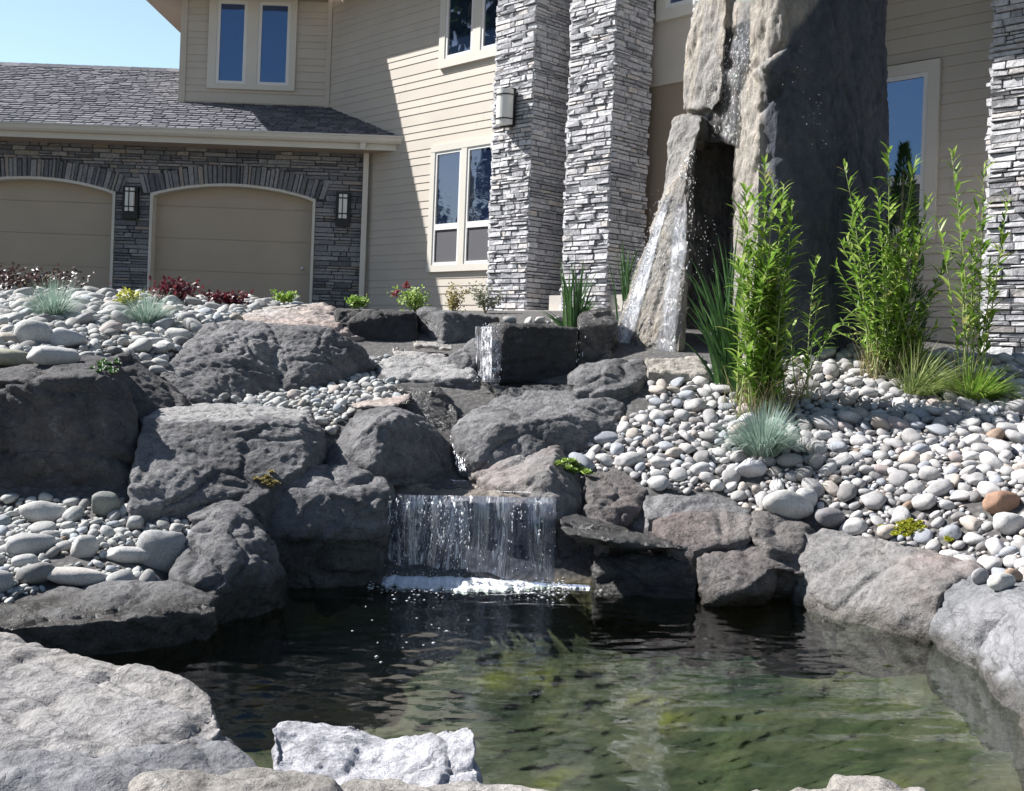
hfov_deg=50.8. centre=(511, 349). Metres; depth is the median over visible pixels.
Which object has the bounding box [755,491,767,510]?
river stone
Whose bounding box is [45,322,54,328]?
river stone
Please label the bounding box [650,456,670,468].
river stone
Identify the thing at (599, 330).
boulder
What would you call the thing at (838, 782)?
boulder
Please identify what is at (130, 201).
wall lamp
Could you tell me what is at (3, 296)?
river stone
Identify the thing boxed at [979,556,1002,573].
river stone
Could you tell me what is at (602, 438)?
river stone
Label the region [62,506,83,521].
river stone
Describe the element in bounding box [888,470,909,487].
river stone
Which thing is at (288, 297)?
shrub
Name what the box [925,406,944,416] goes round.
river stone
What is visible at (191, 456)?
boulder
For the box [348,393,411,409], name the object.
flagstone
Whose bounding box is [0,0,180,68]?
sky
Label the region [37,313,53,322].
river stone
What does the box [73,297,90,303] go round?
river stone
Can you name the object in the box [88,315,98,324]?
river stone
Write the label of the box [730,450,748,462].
river stone
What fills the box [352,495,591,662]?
waterfall
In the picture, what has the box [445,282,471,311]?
shrub
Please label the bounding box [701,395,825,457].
grass tuft
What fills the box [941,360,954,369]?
river stone
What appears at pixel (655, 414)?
river stone
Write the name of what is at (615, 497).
boulder
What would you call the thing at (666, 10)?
window
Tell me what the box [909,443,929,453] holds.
river stone
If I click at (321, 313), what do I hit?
boulder
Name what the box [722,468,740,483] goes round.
river stone
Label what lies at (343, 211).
wall lamp
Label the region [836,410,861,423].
river stone
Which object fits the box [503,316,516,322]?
river stone
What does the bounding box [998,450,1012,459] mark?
river stone
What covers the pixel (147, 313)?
grass tuft
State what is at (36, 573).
river stone
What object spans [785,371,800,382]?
river stone
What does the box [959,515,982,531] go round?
river stone
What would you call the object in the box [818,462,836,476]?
river stone
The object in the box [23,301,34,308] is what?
river stone
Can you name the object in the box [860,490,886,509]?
river stone
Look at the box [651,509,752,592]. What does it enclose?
boulder
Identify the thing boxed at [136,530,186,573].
river stone
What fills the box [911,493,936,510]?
river stone
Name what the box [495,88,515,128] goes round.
wall lamp
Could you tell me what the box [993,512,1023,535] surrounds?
river stone
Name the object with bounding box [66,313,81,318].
river stone
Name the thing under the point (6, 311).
river stone
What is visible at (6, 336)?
river stone
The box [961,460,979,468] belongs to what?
river stone
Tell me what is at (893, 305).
willowy plant
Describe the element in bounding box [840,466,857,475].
river stone
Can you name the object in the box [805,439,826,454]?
river stone
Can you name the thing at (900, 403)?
river stone
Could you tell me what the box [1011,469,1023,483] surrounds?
river stone
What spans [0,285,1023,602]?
river stones
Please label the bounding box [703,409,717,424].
river stone
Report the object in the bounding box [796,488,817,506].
river stone
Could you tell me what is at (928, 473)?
river stone
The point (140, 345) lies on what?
river stone
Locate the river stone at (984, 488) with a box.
[977,481,1000,497]
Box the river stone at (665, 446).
[658,441,674,451]
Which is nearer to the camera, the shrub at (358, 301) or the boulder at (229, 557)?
the boulder at (229, 557)
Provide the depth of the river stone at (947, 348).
8.80 m
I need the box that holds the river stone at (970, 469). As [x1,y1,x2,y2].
[958,465,975,475]
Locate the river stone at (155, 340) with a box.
[150,337,164,343]
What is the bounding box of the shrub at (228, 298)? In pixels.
[200,289,253,304]
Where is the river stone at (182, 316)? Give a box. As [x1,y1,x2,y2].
[177,311,196,320]
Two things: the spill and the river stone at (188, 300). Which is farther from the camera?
the river stone at (188, 300)
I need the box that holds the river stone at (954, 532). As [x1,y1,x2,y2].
[939,525,961,542]
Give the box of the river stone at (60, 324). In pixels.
[55,321,69,328]
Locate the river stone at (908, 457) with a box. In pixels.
[899,451,920,464]
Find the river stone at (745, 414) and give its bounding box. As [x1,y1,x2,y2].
[737,412,755,422]
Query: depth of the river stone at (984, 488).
5.92 m
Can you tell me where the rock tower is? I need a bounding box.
[618,0,888,355]
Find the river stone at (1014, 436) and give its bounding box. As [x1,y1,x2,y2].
[1005,429,1023,444]
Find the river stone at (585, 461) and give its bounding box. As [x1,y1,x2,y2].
[568,452,593,470]
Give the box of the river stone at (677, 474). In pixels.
[669,467,687,481]
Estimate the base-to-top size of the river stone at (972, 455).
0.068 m
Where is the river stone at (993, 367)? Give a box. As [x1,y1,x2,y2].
[979,365,998,371]
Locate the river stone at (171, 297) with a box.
[163,295,181,304]
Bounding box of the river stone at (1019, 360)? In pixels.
[1013,356,1023,366]
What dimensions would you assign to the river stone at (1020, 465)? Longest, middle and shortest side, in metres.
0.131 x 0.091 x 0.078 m
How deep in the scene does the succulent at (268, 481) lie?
5.79 m
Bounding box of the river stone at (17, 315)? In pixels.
[4,312,23,319]
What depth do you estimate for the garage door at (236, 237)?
17.87 m
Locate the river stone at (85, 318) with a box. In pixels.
[75,312,93,325]
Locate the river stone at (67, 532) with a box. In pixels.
[60,528,76,538]
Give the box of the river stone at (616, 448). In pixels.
[610,442,623,455]
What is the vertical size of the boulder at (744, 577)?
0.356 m
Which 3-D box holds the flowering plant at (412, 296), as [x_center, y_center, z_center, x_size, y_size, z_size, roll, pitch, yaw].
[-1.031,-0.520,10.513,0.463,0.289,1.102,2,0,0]
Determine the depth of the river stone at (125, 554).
5.03 m
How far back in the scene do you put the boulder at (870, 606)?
5.40 m
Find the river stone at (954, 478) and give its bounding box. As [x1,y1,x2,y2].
[945,473,959,487]
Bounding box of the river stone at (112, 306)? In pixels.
[106,305,129,311]
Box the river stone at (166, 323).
[151,318,174,329]
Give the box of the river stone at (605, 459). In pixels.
[595,453,613,465]
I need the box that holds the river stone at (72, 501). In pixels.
[63,496,80,506]
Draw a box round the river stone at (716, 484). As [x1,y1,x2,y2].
[710,479,723,490]
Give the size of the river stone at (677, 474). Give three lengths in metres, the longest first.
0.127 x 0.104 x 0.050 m
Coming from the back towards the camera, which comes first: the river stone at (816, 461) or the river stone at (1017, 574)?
the river stone at (816, 461)
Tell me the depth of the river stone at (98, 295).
9.53 m
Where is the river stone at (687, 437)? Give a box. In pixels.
[681,432,695,442]
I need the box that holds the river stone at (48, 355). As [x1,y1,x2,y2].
[26,345,80,365]
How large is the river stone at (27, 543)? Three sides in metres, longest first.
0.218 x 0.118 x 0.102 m
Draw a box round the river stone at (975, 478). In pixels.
[966,472,986,485]
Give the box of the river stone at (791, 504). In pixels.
[763,490,813,519]
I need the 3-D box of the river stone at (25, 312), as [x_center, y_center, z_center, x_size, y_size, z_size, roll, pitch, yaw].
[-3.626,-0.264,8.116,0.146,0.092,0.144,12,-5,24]
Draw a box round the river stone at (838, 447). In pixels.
[828,441,847,453]
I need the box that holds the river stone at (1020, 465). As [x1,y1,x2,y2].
[1012,462,1023,470]
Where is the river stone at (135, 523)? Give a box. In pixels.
[126,516,143,530]
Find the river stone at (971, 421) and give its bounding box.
[958,417,980,426]
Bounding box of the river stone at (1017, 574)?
[1003,568,1022,580]
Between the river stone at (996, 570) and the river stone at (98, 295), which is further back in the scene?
the river stone at (98, 295)
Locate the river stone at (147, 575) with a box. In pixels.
[139,569,155,581]
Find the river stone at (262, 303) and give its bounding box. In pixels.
[255,299,267,307]
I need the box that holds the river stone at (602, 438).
[593,431,617,444]
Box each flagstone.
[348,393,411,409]
[392,347,445,358]
[413,341,452,350]
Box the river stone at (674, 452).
[665,447,683,457]
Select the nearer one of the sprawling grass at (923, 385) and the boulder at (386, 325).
the sprawling grass at (923, 385)
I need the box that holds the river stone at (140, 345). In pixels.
[128,338,152,352]
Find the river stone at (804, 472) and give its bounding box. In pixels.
[796,466,812,481]
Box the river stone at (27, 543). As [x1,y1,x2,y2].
[5,533,55,554]
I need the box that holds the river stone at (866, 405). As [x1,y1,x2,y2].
[854,401,871,410]
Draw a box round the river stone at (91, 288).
[83,286,99,292]
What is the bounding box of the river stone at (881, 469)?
[873,464,889,475]
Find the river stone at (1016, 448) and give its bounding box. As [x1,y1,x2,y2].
[1011,444,1023,454]
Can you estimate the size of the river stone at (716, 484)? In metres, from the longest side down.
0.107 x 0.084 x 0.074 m
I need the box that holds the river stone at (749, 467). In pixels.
[735,458,766,477]
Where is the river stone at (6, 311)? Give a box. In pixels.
[4,309,16,313]
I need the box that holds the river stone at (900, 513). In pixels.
[892,506,910,522]
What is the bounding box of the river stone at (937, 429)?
[925,423,951,436]
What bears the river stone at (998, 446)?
on the ground at (538, 690)
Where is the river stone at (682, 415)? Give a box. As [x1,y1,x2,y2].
[673,409,690,421]
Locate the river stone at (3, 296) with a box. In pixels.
[0,293,7,298]
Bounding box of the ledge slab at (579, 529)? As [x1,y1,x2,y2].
[560,514,691,551]
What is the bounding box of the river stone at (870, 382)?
[863,378,876,387]
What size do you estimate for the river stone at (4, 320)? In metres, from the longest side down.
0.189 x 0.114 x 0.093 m
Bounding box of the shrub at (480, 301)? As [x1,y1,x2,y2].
[462,277,508,312]
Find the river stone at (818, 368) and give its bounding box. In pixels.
[806,365,822,374]
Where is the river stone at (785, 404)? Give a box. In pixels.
[777,403,791,411]
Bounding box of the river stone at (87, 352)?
[79,351,94,355]
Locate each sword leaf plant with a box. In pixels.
[541,255,602,326]
[608,239,639,322]
[675,225,745,393]
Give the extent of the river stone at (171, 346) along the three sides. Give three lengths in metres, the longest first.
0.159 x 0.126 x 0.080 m
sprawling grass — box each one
[864,338,984,408]
[927,355,1023,402]
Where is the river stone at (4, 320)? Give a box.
[0,317,8,324]
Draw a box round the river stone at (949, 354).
[945,352,960,360]
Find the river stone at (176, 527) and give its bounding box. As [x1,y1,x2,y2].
[169,523,182,531]
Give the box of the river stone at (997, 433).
[986,428,1005,439]
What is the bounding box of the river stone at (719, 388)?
[711,383,730,392]
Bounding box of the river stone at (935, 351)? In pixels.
[927,350,940,355]
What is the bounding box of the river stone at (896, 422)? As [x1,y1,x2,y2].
[886,416,909,429]
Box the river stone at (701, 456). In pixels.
[693,450,709,462]
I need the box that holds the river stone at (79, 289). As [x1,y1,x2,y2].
[66,288,85,295]
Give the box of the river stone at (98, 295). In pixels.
[88,292,105,299]
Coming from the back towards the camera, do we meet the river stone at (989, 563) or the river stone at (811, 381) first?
the river stone at (811, 381)
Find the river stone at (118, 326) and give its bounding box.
[99,322,122,332]
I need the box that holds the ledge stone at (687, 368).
[644,356,709,382]
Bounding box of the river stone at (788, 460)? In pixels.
[775,453,802,467]
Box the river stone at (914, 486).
[906,480,924,493]
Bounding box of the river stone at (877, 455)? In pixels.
[872,450,889,460]
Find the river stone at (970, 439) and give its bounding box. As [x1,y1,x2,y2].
[961,433,981,446]
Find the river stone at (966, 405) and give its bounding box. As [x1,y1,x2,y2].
[957,397,976,411]
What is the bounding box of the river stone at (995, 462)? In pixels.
[979,451,1003,469]
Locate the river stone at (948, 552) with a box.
[939,549,960,556]
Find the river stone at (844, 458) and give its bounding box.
[834,452,853,465]
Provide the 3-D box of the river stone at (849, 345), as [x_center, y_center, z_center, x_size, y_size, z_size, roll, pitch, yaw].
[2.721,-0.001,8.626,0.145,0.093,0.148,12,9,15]
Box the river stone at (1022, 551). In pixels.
[1020,545,1023,556]
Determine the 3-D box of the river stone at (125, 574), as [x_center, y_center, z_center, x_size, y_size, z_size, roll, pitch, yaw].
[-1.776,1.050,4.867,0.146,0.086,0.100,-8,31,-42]
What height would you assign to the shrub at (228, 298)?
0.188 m
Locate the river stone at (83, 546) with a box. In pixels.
[70,535,98,557]
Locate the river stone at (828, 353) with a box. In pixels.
[818,348,835,360]
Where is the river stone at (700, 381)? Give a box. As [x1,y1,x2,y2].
[692,376,708,386]
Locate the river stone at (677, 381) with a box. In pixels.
[670,377,684,386]
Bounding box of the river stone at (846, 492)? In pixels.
[837,484,857,501]
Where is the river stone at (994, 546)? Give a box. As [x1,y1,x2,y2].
[985,537,1005,555]
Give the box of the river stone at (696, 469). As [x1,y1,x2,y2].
[690,462,710,475]
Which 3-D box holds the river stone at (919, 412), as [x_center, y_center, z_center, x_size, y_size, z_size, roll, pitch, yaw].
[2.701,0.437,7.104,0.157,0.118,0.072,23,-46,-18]
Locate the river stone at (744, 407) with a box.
[735,404,752,414]
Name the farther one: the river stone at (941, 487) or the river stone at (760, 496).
the river stone at (760, 496)
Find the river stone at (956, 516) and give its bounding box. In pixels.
[950,511,965,521]
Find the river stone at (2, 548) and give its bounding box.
[0,544,6,552]
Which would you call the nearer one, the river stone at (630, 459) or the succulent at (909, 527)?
the succulent at (909, 527)
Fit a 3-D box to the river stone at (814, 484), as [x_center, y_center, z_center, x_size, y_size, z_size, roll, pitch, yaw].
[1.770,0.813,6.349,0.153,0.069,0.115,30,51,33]
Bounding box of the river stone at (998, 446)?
[988,440,1011,454]
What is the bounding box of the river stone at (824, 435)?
[813,430,831,440]
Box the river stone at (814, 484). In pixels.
[801,478,824,496]
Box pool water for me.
[478,379,567,384]
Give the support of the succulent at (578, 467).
on the boulder at (539, 474)
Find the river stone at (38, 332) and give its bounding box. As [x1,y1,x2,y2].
[13,319,51,343]
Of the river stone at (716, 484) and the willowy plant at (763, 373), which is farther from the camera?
the willowy plant at (763, 373)
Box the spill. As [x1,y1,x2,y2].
[467,323,501,381]
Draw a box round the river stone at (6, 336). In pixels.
[0,332,18,343]
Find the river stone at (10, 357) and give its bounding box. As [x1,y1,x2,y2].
[0,348,33,366]
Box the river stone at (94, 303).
[88,302,100,307]
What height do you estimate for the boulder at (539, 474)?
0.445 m
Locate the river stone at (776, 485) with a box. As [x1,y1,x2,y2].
[769,479,783,491]
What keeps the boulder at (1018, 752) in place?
on the ground at (538, 690)
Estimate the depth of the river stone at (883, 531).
5.88 m
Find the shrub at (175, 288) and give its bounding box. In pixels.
[144,275,210,299]
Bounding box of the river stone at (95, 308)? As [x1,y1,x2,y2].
[87,305,99,311]
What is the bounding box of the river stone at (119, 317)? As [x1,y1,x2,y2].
[111,310,132,324]
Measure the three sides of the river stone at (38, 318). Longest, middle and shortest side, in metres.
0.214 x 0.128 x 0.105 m
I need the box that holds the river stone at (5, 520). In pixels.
[0,515,10,525]
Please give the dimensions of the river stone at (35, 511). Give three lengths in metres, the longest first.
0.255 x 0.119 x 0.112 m
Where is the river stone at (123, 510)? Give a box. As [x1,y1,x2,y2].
[118,503,128,518]
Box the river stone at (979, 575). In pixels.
[971,568,988,583]
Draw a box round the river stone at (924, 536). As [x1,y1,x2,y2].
[912,528,932,543]
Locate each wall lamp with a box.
[122,185,139,218]
[335,192,350,226]
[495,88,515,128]
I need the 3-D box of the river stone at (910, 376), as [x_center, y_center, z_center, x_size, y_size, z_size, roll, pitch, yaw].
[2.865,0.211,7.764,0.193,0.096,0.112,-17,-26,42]
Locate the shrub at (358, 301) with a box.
[344,293,369,309]
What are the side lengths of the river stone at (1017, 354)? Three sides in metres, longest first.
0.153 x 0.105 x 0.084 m
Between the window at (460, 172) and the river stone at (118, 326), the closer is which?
the river stone at (118, 326)
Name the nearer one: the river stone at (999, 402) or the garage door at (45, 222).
the river stone at (999, 402)
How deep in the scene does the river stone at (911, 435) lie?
6.71 m
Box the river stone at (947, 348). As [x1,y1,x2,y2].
[938,347,953,351]
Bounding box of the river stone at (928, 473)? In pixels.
[918,466,941,480]
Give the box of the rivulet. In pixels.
[450,435,530,492]
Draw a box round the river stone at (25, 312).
[19,308,35,315]
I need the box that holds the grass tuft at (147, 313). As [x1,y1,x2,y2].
[102,285,185,322]
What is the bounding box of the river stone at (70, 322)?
[65,317,79,328]
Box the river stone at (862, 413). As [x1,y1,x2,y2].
[852,407,869,419]
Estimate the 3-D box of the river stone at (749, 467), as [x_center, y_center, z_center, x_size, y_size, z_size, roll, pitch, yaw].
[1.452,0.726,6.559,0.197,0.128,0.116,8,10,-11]
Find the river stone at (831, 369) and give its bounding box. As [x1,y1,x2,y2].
[823,364,838,377]
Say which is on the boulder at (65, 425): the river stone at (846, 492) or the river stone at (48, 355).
the river stone at (48, 355)
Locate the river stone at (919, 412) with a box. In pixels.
[911,407,930,419]
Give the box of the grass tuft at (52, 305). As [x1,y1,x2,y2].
[3,269,96,315]
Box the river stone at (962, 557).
[953,554,976,561]
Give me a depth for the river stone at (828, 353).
8.19 m
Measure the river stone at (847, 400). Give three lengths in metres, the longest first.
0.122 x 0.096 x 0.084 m
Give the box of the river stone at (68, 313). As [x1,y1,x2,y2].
[61,311,76,317]
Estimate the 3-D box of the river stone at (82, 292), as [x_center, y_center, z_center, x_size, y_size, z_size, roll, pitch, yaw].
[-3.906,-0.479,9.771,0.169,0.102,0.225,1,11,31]
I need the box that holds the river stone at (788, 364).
[782,359,791,369]
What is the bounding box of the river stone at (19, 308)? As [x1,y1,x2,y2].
[14,306,27,310]
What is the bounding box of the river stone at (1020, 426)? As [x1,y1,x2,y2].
[1017,423,1023,433]
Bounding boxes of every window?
[206,0,297,91]
[426,136,493,271]
[438,0,497,69]
[655,0,692,22]
[884,58,941,240]
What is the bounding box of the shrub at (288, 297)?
[270,289,298,303]
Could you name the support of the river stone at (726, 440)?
on the ground at (538, 690)
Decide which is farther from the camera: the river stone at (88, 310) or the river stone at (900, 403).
the river stone at (88, 310)
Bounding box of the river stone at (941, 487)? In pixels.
[927,479,952,496]
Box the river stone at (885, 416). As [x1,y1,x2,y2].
[868,412,890,421]
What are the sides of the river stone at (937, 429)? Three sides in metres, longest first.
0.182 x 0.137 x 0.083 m
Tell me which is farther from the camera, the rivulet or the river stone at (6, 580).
the rivulet
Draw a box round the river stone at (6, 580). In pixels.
[0,570,12,592]
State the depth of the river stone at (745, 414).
7.16 m
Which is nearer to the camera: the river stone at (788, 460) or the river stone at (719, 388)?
the river stone at (788, 460)
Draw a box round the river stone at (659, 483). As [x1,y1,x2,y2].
[647,475,669,490]
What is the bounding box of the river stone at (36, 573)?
[16,562,54,583]
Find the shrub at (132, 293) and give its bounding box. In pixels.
[112,286,150,306]
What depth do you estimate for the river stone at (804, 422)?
7.04 m
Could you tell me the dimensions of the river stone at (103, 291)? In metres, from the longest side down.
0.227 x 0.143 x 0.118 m
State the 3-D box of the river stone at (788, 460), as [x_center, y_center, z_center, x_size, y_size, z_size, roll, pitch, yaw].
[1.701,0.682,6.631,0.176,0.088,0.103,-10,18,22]
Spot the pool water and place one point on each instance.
(523, 382)
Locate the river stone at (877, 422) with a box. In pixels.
[871,415,890,431]
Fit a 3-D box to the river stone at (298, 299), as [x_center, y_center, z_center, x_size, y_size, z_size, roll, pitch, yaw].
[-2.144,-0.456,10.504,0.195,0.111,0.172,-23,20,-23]
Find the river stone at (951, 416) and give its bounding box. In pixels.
[941,408,962,424]
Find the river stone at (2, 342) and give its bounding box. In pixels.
[0,339,5,345]
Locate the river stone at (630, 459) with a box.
[614,451,641,467]
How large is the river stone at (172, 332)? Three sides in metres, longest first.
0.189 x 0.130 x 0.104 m
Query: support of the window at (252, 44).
in the house
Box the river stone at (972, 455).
[964,451,979,460]
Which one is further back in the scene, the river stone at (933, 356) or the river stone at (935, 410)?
the river stone at (933, 356)
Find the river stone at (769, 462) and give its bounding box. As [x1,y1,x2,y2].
[758,456,775,467]
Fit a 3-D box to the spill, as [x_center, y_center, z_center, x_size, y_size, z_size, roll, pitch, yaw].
[-0.213,0.022,8.113,0.285,0.442,0.435,2,0,0]
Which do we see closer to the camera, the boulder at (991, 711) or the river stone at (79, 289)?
the boulder at (991, 711)
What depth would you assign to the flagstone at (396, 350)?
8.58 m
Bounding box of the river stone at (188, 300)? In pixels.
[183,296,203,305]
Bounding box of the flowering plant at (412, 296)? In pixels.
[387,281,431,311]
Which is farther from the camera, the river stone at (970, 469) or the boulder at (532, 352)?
the boulder at (532, 352)
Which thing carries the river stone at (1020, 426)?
on the ground at (538, 690)
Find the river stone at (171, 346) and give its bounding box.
[158,340,174,350]
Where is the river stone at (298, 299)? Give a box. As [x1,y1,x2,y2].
[286,295,300,303]
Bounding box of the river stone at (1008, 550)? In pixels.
[999,545,1017,556]
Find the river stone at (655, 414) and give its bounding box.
[649,409,666,419]
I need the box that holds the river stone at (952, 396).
[943,389,958,402]
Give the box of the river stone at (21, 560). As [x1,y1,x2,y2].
[11,554,37,567]
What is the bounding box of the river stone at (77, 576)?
[47,566,107,586]
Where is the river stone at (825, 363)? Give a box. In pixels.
[822,360,836,367]
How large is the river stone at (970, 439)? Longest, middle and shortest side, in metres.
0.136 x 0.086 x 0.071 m
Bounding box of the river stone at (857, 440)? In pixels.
[850,434,867,445]
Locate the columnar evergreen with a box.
[866,139,931,355]
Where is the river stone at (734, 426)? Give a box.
[730,422,748,434]
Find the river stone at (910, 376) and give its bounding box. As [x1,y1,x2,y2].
[901,372,917,382]
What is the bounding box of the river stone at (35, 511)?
[19,501,66,522]
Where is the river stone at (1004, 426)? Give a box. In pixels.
[996,422,1017,431]
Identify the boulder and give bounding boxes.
[0,354,139,488]
[0,580,220,695]
[0,632,221,757]
[0,735,257,790]
[110,352,191,423]
[126,403,327,523]
[128,767,547,790]
[160,319,375,402]
[168,506,288,667]
[185,487,272,529]
[242,302,364,340]
[264,464,395,616]
[271,721,482,786]
[324,406,454,486]
[333,309,418,340]
[376,353,479,388]
[389,480,559,545]
[393,382,457,430]
[417,306,499,343]
[447,338,476,369]
[451,385,625,479]
[469,444,581,520]
[487,322,578,384]
[556,524,699,648]
[567,358,647,399]
[576,307,617,366]
[582,470,646,556]
[643,493,751,530]
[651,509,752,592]
[696,543,803,608]
[749,510,816,598]
[753,774,926,790]
[788,528,984,677]
[925,575,1023,713]
[959,602,1023,751]
[1008,714,1023,790]
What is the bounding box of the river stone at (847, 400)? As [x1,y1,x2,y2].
[839,396,855,405]
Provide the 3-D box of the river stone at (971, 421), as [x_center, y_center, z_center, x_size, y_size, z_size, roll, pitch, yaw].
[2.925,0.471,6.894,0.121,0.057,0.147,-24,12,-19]
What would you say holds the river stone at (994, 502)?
on the ground at (538, 690)
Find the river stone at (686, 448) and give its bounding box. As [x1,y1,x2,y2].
[679,443,695,453]
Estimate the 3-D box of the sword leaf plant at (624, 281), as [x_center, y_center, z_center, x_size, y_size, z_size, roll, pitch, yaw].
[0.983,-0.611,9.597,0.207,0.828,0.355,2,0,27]
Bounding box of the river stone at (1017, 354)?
[1011,352,1023,356]
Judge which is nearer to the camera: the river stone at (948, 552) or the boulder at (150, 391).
the river stone at (948, 552)
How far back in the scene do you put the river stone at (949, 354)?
8.25 m
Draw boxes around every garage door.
[0,176,115,288]
[147,183,315,303]
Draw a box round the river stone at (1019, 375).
[1015,372,1023,378]
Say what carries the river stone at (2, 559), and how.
on the ground at (538, 690)
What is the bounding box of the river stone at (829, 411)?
[815,408,834,416]
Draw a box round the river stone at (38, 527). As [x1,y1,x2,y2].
[29,521,56,533]
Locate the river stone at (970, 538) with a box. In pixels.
[963,532,985,544]
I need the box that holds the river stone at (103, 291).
[96,288,119,294]
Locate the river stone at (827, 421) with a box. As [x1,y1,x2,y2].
[811,413,838,431]
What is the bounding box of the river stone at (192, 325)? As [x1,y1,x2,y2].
[183,318,202,332]
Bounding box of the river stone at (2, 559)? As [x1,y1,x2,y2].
[0,554,5,563]
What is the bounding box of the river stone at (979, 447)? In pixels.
[971,443,994,452]
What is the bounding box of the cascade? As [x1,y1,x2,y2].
[576,29,834,361]
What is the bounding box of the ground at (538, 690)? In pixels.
[0,308,1023,790]
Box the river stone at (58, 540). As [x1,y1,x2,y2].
[55,537,62,543]
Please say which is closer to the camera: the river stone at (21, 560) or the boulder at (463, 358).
the river stone at (21, 560)
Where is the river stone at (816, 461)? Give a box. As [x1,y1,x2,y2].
[808,453,824,468]
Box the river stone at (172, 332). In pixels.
[164,328,190,338]
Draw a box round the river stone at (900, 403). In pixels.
[892,397,909,410]
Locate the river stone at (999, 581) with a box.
[987,573,1015,590]
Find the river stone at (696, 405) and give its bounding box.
[683,398,706,411]
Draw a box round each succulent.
[90,358,120,373]
[252,469,279,486]
[553,457,593,474]
[877,518,926,536]
[943,535,953,541]
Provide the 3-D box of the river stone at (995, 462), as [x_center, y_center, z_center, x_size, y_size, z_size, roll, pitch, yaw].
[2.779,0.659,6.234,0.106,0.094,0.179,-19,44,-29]
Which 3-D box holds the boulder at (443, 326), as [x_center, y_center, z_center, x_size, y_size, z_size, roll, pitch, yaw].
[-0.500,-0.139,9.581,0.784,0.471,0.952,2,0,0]
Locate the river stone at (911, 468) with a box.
[899,464,918,473]
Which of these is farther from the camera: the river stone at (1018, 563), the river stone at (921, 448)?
the river stone at (921, 448)
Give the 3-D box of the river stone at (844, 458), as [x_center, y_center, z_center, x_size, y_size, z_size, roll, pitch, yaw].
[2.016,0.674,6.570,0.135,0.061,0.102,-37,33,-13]
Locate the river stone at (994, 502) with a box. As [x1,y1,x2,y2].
[982,490,1020,514]
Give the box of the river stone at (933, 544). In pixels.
[925,539,940,551]
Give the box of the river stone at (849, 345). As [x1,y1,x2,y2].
[846,343,861,350]
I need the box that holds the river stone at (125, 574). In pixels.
[104,569,134,580]
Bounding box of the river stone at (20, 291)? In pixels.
[12,287,32,295]
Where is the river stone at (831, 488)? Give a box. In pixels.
[823,480,838,495]
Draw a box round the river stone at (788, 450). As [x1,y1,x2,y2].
[779,437,792,454]
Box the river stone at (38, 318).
[27,316,47,322]
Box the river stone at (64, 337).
[48,328,87,346]
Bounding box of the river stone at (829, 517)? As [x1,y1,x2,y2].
[815,507,844,527]
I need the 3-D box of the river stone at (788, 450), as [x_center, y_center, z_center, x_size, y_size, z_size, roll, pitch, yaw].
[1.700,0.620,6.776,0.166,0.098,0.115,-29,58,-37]
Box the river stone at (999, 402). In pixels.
[993,398,1009,406]
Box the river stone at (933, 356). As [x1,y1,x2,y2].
[932,355,944,364]
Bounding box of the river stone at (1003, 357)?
[998,352,1013,362]
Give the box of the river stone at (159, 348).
[150,343,167,353]
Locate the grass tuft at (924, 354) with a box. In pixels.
[886,328,953,371]
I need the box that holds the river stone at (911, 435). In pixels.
[901,428,923,443]
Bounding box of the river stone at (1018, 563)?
[1014,557,1023,569]
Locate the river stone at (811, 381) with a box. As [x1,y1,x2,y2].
[798,378,820,390]
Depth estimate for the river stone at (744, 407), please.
7.30 m
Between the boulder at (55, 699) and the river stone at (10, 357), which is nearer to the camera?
the boulder at (55, 699)
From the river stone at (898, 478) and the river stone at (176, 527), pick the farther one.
the river stone at (898, 478)
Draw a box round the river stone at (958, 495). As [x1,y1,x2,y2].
[950,490,969,500]
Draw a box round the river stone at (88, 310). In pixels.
[80,309,97,314]
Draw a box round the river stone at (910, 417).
[903,413,919,422]
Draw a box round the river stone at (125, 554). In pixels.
[105,546,149,562]
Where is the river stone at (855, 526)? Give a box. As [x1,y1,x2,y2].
[839,517,867,534]
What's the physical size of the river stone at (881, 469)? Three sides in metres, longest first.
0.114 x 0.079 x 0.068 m
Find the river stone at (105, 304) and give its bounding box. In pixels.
[101,301,122,308]
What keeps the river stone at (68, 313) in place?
on the ground at (538, 690)
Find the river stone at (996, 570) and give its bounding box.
[991,567,1005,573]
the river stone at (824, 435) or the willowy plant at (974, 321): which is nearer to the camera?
the river stone at (824, 435)
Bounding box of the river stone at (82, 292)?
[71,291,90,296]
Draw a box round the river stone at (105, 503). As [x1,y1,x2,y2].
[91,491,120,515]
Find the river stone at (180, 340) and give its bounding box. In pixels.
[173,336,188,346]
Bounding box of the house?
[0,0,1023,354]
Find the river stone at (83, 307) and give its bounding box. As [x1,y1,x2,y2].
[68,303,86,312]
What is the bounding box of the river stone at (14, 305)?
[9,300,25,309]
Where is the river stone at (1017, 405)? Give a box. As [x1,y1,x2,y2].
[1003,399,1023,413]
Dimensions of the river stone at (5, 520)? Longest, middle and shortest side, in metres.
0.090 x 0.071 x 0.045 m
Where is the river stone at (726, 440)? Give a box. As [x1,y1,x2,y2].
[724,434,742,446]
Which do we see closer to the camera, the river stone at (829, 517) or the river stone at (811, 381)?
the river stone at (829, 517)
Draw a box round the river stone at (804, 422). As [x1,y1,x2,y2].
[797,417,812,430]
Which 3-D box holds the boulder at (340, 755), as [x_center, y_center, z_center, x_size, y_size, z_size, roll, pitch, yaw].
[-0.378,1.148,3.007,0.620,0.161,0.458,2,0,0]
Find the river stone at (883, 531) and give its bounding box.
[877,524,898,538]
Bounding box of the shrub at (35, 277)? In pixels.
[0,261,110,289]
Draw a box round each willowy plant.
[713,154,808,417]
[780,254,864,400]
[831,141,957,380]
[931,145,1015,390]

